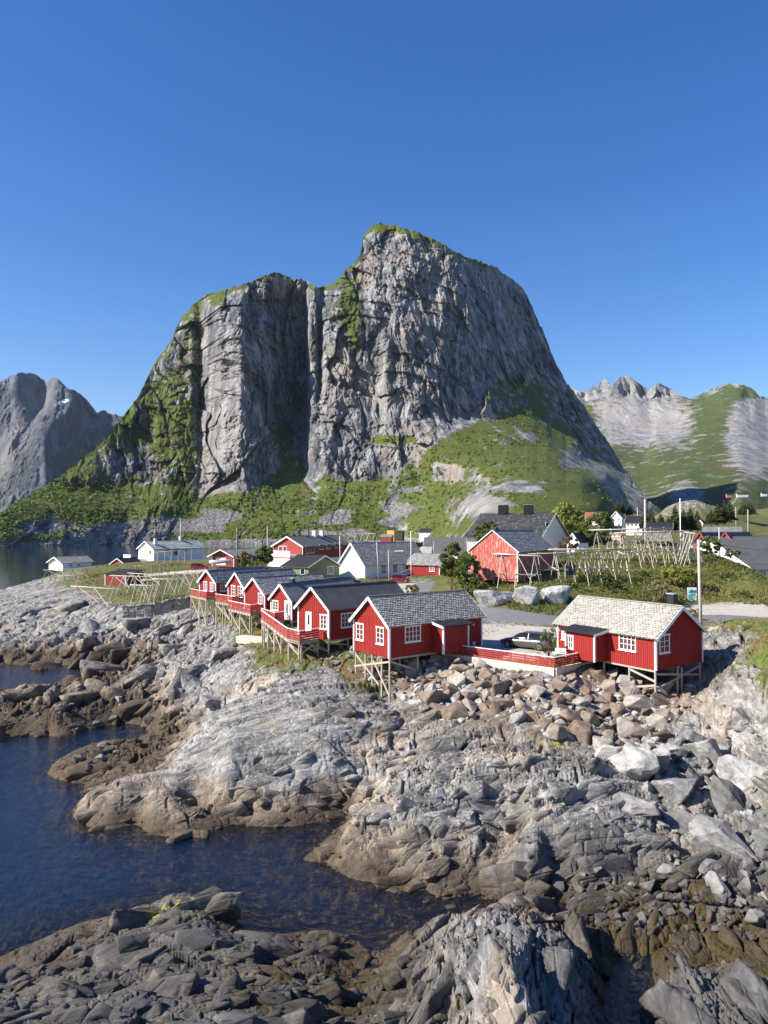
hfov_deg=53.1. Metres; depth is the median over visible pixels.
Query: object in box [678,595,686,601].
bush
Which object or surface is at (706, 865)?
boulder
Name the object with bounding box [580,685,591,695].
boulder
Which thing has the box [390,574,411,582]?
parked car
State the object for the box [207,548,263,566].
garage
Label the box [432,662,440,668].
boulder
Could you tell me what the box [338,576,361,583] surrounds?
parked car
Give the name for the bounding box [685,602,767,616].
gravel yard
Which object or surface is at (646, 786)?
boulder
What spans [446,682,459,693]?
boulder
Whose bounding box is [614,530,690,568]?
fish rack
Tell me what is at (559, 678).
boulder
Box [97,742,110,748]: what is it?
boulder
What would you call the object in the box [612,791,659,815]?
boulder
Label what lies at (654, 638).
cabin
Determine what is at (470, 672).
boulder
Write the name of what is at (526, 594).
boulder
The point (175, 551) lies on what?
window
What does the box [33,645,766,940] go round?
stone rubble
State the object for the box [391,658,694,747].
stone rubble
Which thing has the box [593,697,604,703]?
boulder
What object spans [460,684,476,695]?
boulder
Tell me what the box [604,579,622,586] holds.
bush
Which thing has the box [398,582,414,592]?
gravel yard
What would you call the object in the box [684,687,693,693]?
boulder
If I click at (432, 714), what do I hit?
boulder
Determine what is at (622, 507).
spruce tree
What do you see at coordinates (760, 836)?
boulder
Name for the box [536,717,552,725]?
boulder
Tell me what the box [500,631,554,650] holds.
parked car
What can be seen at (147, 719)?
boulder
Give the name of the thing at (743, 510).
spruce tree
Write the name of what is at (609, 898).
boulder
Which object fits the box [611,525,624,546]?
house
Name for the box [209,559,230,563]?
covered boat
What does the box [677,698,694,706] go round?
boulder
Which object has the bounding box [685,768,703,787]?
boulder
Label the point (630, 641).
window
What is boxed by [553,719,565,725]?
boulder
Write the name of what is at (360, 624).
window
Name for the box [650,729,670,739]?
boulder
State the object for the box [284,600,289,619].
door
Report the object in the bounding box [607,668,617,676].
boulder
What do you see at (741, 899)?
boulder
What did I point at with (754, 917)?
boulder
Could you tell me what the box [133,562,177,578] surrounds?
fish rack
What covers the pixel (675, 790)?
boulder
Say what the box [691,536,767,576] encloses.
building
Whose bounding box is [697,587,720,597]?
bush
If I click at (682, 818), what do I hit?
boulder
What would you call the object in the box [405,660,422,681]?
boulder
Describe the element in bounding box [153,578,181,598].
fish rack
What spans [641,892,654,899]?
boulder
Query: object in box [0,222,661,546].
mountain
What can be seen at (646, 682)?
boulder
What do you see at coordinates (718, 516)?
spruce tree
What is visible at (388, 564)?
street lamp
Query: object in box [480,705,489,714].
boulder
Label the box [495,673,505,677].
boulder
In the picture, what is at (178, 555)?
fish rack
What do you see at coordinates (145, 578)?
fish rack
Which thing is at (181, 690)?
boulder
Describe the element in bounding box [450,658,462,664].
boulder
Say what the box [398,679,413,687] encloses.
boulder
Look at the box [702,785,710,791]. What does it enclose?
boulder
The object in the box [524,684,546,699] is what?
boulder
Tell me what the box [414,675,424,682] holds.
boulder
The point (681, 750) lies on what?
boulder
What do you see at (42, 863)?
sea water
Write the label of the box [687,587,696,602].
poster board
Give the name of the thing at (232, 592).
window
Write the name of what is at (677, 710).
boulder
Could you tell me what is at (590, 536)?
birch tree
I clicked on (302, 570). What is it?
window
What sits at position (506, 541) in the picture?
barn
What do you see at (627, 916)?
boulder
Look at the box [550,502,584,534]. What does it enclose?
birch tree
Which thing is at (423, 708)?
boulder
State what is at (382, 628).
window
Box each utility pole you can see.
[236,528,236,566]
[376,542,379,580]
[693,540,733,624]
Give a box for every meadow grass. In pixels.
[83,565,453,634]
[453,545,767,615]
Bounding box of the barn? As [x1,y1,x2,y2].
[467,529,554,585]
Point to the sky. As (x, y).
(609, 158)
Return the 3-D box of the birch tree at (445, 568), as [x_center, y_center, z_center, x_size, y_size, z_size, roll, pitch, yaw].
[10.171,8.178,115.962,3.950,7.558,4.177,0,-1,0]
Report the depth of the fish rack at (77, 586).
124.33 m
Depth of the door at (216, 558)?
191.68 m
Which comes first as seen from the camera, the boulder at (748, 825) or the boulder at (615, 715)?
the boulder at (748, 825)
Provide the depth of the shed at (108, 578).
157.48 m
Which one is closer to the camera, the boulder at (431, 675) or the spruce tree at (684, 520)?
the boulder at (431, 675)
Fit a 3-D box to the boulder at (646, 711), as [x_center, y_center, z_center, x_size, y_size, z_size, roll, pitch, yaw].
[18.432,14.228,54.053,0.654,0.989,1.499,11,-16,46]
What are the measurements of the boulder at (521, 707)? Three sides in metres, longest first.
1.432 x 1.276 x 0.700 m
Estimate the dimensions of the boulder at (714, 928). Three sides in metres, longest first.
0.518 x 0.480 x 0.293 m
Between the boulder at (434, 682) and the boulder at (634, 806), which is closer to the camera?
the boulder at (634, 806)
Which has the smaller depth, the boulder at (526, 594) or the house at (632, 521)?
the boulder at (526, 594)
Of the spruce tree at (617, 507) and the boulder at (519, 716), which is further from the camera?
the spruce tree at (617, 507)
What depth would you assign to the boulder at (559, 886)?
37.63 m
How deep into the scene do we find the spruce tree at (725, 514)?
266.89 m
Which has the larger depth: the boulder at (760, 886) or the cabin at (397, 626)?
the cabin at (397, 626)
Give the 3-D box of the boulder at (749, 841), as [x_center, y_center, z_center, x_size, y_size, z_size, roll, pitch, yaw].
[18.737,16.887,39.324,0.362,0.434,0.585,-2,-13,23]
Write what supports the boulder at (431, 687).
on the shore ground at (266, 726)
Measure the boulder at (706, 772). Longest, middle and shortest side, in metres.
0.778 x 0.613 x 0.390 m
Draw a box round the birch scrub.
[0,377,612,541]
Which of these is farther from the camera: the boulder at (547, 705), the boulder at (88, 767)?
the boulder at (88, 767)
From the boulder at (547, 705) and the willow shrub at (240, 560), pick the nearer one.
the boulder at (547, 705)
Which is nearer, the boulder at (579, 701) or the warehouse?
the boulder at (579, 701)
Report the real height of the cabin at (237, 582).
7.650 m
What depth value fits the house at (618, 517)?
281.63 m
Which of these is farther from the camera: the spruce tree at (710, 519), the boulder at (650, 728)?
the spruce tree at (710, 519)
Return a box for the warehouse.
[423,537,466,557]
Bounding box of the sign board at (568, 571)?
[565,563,575,582]
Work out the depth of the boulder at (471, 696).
56.91 m
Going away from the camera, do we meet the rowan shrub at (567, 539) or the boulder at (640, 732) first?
the boulder at (640, 732)
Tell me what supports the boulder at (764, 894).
on the bedrock
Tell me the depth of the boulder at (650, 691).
57.75 m
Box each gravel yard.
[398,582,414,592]
[476,624,556,660]
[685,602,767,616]
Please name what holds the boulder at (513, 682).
on the shore ground at (266, 726)
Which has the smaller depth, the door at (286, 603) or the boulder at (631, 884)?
the boulder at (631, 884)
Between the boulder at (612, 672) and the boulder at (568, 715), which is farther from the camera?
the boulder at (612, 672)
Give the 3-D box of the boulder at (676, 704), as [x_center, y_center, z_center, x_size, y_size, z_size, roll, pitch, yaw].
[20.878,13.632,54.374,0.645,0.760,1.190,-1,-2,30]
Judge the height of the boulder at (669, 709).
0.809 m
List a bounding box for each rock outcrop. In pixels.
[473,590,512,606]
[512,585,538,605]
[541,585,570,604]
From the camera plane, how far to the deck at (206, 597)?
108.69 m
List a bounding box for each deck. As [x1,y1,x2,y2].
[190,588,215,627]
[215,594,245,629]
[228,600,262,635]
[261,608,288,649]
[261,610,302,653]
[287,626,318,660]
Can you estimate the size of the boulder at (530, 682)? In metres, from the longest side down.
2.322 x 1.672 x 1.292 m
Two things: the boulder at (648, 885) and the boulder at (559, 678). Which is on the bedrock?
the boulder at (648, 885)
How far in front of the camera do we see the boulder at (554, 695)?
55.73 m
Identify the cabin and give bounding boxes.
[197,566,265,623]
[225,568,295,621]
[241,573,323,625]
[268,576,353,636]
[293,580,404,654]
[348,589,486,701]
[552,593,708,692]
[692,532,723,548]
[696,520,706,530]
[702,526,742,531]
[721,531,751,539]
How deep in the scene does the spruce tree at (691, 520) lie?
225.09 m
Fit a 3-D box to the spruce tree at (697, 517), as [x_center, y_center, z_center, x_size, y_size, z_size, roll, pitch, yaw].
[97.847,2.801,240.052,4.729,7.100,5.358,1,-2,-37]
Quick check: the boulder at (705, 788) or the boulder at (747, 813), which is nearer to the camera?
the boulder at (747, 813)
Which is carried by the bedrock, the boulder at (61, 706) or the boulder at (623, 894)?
the boulder at (623, 894)
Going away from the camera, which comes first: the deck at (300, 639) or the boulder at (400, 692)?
the boulder at (400, 692)
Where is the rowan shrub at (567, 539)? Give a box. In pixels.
[558,536,577,550]
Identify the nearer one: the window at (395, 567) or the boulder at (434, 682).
the boulder at (434, 682)
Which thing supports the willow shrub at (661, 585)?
on the shore ground at (266, 726)
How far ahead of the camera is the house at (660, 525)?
217.06 m
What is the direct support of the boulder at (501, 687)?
on the shore ground at (266, 726)
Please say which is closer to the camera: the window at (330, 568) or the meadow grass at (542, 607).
the meadow grass at (542, 607)
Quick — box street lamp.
[388,550,402,580]
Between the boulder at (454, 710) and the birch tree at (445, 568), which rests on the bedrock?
the boulder at (454, 710)
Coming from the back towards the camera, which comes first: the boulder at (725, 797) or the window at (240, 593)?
the window at (240, 593)
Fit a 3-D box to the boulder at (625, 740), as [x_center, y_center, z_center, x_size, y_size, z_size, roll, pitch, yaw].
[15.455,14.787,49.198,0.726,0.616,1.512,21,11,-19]
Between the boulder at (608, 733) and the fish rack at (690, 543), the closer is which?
the boulder at (608, 733)
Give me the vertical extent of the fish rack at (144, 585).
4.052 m
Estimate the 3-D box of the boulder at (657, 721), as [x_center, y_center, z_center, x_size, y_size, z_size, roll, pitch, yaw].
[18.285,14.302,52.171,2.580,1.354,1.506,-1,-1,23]
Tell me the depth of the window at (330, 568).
155.95 m
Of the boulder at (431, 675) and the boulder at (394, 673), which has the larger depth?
the boulder at (394, 673)
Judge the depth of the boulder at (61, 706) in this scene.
69.66 m
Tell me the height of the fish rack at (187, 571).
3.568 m
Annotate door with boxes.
[216,558,225,564]
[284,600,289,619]
[305,612,311,630]
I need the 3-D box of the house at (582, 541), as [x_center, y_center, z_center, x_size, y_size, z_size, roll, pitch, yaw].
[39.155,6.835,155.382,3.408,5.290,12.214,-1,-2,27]
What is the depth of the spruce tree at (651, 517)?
229.45 m
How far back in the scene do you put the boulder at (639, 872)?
38.29 m
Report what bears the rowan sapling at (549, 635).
on the shore ground at (266, 726)
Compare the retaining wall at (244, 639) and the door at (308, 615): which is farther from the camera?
the retaining wall at (244, 639)
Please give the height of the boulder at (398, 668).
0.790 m
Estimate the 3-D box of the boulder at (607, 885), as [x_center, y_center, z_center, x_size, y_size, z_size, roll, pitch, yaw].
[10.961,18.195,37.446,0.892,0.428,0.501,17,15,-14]
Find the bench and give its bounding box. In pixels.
[554,648,564,654]
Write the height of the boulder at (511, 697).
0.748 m
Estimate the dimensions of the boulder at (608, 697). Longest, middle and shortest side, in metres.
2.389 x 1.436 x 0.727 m
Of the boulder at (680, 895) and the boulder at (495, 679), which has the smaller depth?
the boulder at (680, 895)
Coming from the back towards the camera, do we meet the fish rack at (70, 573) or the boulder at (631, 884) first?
the fish rack at (70, 573)
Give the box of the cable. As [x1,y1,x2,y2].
[658,553,760,564]
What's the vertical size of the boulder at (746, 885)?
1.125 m
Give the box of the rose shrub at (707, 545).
[696,535,721,557]
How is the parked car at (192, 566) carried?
on the shore ground at (266, 726)
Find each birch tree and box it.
[255,545,273,568]
[438,541,461,589]
[453,551,482,588]
[472,520,498,540]
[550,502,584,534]
[573,527,607,548]
[580,511,618,546]
[724,548,740,569]
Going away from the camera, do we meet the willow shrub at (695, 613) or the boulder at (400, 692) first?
the boulder at (400, 692)
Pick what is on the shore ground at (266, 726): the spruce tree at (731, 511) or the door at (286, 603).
the spruce tree at (731, 511)
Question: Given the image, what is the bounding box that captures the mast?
[644,499,646,545]
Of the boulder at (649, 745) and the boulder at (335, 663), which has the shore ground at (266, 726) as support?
the boulder at (335, 663)
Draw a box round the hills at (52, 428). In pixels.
[0,372,121,511]
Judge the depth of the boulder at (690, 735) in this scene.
48.79 m
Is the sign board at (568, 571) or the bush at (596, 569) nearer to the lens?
the sign board at (568, 571)
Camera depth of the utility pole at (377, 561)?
148.73 m
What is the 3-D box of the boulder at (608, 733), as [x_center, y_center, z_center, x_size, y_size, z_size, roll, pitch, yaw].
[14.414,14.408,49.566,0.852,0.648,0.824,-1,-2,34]
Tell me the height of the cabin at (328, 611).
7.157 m
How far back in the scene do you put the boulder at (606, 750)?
46.26 m
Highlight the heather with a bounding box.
[82,549,738,627]
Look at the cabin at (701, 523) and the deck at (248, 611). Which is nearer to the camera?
the deck at (248, 611)
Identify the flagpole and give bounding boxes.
[680,505,680,554]
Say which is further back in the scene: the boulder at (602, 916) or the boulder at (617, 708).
the boulder at (617, 708)
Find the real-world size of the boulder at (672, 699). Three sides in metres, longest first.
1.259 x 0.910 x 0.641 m
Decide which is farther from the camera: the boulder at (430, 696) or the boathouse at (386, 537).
the boathouse at (386, 537)
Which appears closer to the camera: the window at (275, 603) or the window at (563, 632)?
the window at (563, 632)
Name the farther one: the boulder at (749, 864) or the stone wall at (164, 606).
the stone wall at (164, 606)
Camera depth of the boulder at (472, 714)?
54.31 m
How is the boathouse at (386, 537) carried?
on the shore ground at (266, 726)
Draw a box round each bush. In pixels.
[494,576,503,584]
[566,582,583,588]
[587,565,604,572]
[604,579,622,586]
[632,570,648,576]
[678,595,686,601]
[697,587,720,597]
[719,572,740,579]
[730,590,750,597]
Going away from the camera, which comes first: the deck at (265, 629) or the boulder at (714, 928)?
the boulder at (714, 928)
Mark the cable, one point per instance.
(710, 560)
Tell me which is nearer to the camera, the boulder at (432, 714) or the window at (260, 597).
the boulder at (432, 714)
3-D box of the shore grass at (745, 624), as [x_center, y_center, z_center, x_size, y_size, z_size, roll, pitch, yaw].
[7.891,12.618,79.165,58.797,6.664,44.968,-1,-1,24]
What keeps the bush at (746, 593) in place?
on the shore ground at (266, 726)
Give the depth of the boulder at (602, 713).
53.91 m
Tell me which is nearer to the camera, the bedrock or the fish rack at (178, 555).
the bedrock
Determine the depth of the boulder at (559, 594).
98.10 m
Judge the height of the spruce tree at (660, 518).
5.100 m
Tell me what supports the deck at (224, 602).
on the shore ground at (266, 726)
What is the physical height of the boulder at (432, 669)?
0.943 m
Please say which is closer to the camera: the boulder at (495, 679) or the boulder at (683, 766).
the boulder at (683, 766)
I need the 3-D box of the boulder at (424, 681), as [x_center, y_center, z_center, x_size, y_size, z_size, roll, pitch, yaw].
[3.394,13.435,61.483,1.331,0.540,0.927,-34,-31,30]
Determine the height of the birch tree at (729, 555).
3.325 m
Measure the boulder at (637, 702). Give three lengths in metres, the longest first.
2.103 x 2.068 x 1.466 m
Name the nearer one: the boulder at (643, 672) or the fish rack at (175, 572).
the boulder at (643, 672)
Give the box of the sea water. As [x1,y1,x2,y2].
[0,543,647,1017]
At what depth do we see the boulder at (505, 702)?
54.60 m
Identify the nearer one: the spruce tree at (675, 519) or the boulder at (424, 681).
the boulder at (424, 681)
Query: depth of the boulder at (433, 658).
65.06 m
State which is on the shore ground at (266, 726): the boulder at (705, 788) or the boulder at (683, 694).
the boulder at (683, 694)
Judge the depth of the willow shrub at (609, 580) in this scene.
105.21 m
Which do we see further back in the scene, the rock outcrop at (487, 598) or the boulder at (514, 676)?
the rock outcrop at (487, 598)
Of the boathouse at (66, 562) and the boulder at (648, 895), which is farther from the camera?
the boathouse at (66, 562)
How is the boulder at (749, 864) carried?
on the bedrock
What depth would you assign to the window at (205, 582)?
111.21 m
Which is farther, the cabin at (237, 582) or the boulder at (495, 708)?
the cabin at (237, 582)
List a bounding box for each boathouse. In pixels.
[46,555,93,574]
[109,557,141,563]
[380,534,393,541]
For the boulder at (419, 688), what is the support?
on the shore ground at (266, 726)
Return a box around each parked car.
[189,563,209,569]
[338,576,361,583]
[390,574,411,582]
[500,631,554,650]
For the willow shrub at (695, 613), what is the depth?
81.57 m
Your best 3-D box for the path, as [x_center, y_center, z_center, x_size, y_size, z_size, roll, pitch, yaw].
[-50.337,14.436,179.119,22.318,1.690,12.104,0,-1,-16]
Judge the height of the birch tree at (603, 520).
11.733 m
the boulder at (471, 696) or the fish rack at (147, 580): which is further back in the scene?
the fish rack at (147, 580)
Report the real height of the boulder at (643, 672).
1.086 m
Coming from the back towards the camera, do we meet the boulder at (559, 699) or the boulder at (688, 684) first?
the boulder at (688, 684)
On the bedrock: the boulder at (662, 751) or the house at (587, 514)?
the boulder at (662, 751)
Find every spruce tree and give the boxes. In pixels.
[614,501,620,511]
[619,500,627,513]
[625,504,633,515]
[638,511,650,527]
[648,507,655,521]
[656,514,664,521]
[669,504,684,532]
[681,508,690,532]
[685,506,700,531]
[694,510,700,531]
[705,509,718,525]
[714,504,726,524]
[721,500,732,524]
[726,500,738,520]
[737,503,750,514]
[746,503,758,514]
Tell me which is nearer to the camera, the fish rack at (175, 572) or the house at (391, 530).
the fish rack at (175, 572)
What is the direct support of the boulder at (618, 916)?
on the bedrock
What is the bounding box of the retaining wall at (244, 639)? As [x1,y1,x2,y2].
[236,635,275,643]
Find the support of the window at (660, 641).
in the cabin at (654, 638)
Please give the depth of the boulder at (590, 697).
56.37 m
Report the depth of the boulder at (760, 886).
36.32 m
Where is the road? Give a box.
[416,581,767,625]
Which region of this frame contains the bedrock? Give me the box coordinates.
[0,600,767,1023]
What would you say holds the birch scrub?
on the mountain
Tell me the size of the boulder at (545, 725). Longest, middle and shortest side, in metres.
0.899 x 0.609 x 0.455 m
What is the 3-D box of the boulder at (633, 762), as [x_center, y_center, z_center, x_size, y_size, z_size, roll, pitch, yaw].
[14.662,15.055,45.513,3.301,2.315,1.601,4,-5,37]
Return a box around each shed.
[104,569,143,585]
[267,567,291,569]
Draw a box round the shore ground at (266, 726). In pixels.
[0,500,767,1023]
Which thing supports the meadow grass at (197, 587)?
on the shore ground at (266, 726)
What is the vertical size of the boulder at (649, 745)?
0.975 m
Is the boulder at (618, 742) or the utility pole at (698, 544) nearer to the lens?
the boulder at (618, 742)
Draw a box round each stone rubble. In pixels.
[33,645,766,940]
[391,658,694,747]
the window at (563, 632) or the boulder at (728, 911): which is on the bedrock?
the boulder at (728, 911)
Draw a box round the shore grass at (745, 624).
[223,616,767,701]
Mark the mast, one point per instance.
(645, 521)
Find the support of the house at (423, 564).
on the shore ground at (266, 726)
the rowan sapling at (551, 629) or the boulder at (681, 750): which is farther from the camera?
the rowan sapling at (551, 629)
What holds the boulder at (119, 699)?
on the bedrock
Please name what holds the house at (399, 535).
on the shore ground at (266, 726)
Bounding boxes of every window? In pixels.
[173,549,178,555]
[203,581,207,590]
[220,583,226,591]
[231,585,234,596]
[238,586,242,597]
[257,593,262,604]
[272,600,278,610]
[300,568,304,574]
[306,545,314,553]
[319,614,326,629]
[327,566,333,574]
[340,612,353,628]
[355,622,363,641]
[375,626,383,645]
[381,565,386,573]
[393,565,397,572]
[404,625,421,643]
[429,566,434,571]
[561,630,564,640]
[618,632,636,652]
[659,633,670,654]
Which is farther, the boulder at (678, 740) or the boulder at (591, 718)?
the boulder at (591, 718)
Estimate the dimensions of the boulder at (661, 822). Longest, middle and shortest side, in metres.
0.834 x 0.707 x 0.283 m
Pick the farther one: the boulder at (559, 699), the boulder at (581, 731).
the boulder at (559, 699)
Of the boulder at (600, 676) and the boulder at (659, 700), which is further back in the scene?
the boulder at (600, 676)
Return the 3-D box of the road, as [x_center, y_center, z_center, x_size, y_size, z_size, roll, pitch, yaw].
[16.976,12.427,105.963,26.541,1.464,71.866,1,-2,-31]
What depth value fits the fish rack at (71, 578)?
159.60 m
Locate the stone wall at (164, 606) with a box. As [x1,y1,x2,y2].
[122,596,190,617]
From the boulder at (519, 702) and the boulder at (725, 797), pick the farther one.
the boulder at (519, 702)
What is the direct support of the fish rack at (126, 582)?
on the shore ground at (266, 726)
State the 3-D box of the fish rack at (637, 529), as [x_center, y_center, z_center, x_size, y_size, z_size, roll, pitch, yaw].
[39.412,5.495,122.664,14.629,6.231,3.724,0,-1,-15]
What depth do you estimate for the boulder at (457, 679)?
59.79 m
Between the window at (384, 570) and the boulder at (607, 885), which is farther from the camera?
the window at (384, 570)
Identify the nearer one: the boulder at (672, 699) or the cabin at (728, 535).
the boulder at (672, 699)
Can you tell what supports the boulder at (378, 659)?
on the shore ground at (266, 726)
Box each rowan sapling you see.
[534,629,558,664]
[550,625,556,647]
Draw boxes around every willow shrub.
[234,551,252,567]
[246,561,263,566]
[405,584,419,593]
[461,576,487,597]
[586,575,619,588]
[641,579,672,604]
[661,565,701,586]
[688,607,698,618]
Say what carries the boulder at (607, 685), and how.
on the shore ground at (266, 726)
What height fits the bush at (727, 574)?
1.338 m
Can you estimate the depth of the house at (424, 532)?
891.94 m
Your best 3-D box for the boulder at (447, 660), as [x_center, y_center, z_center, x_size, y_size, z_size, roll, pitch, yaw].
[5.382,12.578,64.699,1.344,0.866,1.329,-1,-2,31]
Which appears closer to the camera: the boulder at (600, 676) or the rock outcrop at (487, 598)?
the boulder at (600, 676)
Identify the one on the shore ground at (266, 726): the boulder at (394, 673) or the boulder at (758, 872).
the boulder at (394, 673)
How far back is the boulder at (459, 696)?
57.53 m
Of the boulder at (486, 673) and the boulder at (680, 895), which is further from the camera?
the boulder at (486, 673)
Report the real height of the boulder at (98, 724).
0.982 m
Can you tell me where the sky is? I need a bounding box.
[0,0,767,416]
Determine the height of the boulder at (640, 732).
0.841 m
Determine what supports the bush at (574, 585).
on the shore ground at (266, 726)
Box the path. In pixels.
[144,569,210,575]
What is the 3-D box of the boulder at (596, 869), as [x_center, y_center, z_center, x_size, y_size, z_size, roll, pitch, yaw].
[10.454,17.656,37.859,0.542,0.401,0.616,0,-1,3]
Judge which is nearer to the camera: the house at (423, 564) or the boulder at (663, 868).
the boulder at (663, 868)
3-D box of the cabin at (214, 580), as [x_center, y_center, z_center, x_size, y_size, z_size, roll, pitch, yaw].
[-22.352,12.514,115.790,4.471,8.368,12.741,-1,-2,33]
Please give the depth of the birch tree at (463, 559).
107.33 m
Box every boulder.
[54,703,65,711]
[73,755,84,760]
[85,764,92,770]
[92,718,104,727]
[95,754,107,760]
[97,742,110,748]
[107,715,117,721]
[115,696,122,703]
[143,715,153,724]
[156,670,164,675]
[177,688,184,696]
[329,661,340,666]
[367,674,379,681]
[376,657,386,665]
[391,671,398,676]
[395,666,403,670]
[396,691,405,697]
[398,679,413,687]
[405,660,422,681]
[405,691,415,697]
[413,702,429,712]
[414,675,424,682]
[415,686,423,692]
[417,689,450,704]
[421,678,431,683]
[424,680,437,689]
[425,672,436,678]
[426,684,437,690]
[427,654,443,662]
[428,666,438,672]
[428,711,437,719]
[429,702,439,707]
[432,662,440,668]
[439,670,454,677]
[440,702,468,719]
[441,656,454,664]
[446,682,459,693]
[447,664,470,672]
[447,670,465,688]
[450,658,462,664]
[456,692,464,699]
[457,690,478,700]
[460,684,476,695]
[461,697,477,710]
[465,669,476,676]
[465,674,477,683]
[468,711,476,718]
[469,680,492,688]
[473,658,487,668]
[478,667,494,679]
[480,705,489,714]
[482,690,490,701]
[488,696,497,702]
[488,701,501,714]
[490,679,510,695]
[491,667,501,672]
[491,675,500,683]
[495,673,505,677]
[496,697,514,708]
[500,710,526,723]
[503,694,513,699]
[504,675,518,686]
[506,673,522,680]
[507,685,523,691]
[512,695,521,701]
[515,698,532,708]
[515,705,533,710]
[522,676,546,688]
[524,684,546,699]
[525,711,539,721]
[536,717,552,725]
[537,710,546,714]
[541,701,551,708]
[542,722,549,729]
[545,683,554,691]
[546,691,562,699]
[546,723,569,740]
[549,679,568,690]
[550,707,563,715]
[551,695,566,705]
[551,880,564,895]
[552,702,567,708]
[553,676,562,680]
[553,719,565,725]
[558,708,580,723]
[565,672,576,680]
[565,684,574,689]
[565,693,573,700]
[568,720,592,744]
[572,696,589,706]
[574,885,584,893]
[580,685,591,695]
[581,710,601,726]
[583,707,595,713]
[584,694,594,703]
[589,670,608,682]
[592,735,613,749]
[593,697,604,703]
[593,866,601,872]
[595,744,622,757]
[595,912,606,919]
[596,708,609,717]
[598,692,613,702]
[599,723,613,730]
[600,679,616,693]
[601,882,614,889]
[602,729,615,740]
[605,896,613,902]
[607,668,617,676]
[607,702,625,717]
[607,744,659,779]
[612,713,622,718]
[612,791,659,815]
[612,913,622,921]
[614,739,625,746]
[616,675,638,687]
[616,717,640,739]
[616,734,633,742]
[618,684,641,695]
[619,889,632,899]
[622,912,634,920]
[623,694,657,711]
[624,742,642,747]
[626,670,646,677]
[626,715,637,721]
[627,881,635,887]
[629,727,648,737]
[634,677,642,684]
[635,867,647,877]
[636,714,668,728]
[637,879,654,891]
[637,912,647,920]
[639,742,655,749]
[641,708,653,715]
[641,781,651,791]
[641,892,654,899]
[642,679,653,687]
[645,689,657,693]
[646,726,654,731]
[649,681,675,692]
[650,710,674,719]
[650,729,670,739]
[651,692,668,706]
[651,777,697,805]
[653,743,670,770]
[654,818,668,826]
[656,708,672,711]
[656,863,678,874]
[656,892,663,900]
[659,691,679,699]
[661,809,694,834]
[662,902,674,909]
[664,680,679,691]
[666,743,689,756]
[669,697,679,702]
[671,708,679,713]
[673,892,686,899]
[674,699,679,707]
[674,737,682,744]
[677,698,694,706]
[677,762,687,770]
[678,729,706,742]
[678,879,689,889]
[680,691,691,697]
[680,908,694,920]
[683,682,695,690]
[683,738,722,760]
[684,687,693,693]
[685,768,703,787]
[688,814,759,861]
[695,858,722,879]
[701,770,712,775]
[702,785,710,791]
[704,870,731,902]
[709,775,744,814]
[711,925,718,930]
[716,754,763,794]
[717,743,729,755]
[721,875,728,881]
[722,907,732,915]
[735,895,746,904]
[737,875,759,896]
[740,869,750,877]
[742,818,756,832]
[743,850,757,872]
[743,909,765,926]
[744,810,753,817]
[747,838,753,844]
[751,827,767,850]
[754,868,766,875]
[755,883,763,890]
[757,891,767,899]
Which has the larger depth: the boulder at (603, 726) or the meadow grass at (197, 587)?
the meadow grass at (197, 587)
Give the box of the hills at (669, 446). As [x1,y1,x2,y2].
[572,375,767,511]
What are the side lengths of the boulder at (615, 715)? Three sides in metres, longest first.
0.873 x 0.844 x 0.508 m
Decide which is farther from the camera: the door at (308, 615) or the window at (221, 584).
the window at (221, 584)
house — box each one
[123,520,204,561]
[268,529,348,566]
[280,554,341,577]
[338,541,422,578]
[387,527,396,541]
[396,531,404,540]
[403,553,455,575]
[419,528,431,540]
[420,546,432,553]
[463,504,569,556]
[567,533,589,553]
[584,512,602,528]
[611,511,625,528]
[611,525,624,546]
[624,516,643,534]
[643,522,673,540]
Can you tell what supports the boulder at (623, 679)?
on the shore ground at (266, 726)
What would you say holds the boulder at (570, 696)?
on the shore ground at (266, 726)
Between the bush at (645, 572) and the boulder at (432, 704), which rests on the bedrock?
the boulder at (432, 704)
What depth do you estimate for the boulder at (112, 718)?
71.47 m
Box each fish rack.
[41,568,91,583]
[57,574,84,588]
[71,585,121,614]
[106,575,149,594]
[124,573,163,591]
[130,584,158,604]
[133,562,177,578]
[141,579,163,601]
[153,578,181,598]
[155,549,195,562]
[168,571,199,592]
[181,570,203,586]
[493,553,541,586]
[522,550,609,581]
[548,548,632,584]
[588,527,671,562]
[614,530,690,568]
[671,530,704,565]
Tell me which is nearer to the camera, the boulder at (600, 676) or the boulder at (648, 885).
the boulder at (648, 885)
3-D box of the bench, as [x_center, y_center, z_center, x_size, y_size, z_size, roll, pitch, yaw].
[14.928,11.737,63.651,1.800,0.820,0.470,-1,-2,34]
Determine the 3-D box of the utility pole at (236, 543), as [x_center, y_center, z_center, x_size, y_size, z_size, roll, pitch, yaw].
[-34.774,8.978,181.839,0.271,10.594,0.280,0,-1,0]
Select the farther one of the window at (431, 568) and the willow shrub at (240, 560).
the willow shrub at (240, 560)
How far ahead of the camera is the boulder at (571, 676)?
59.15 m

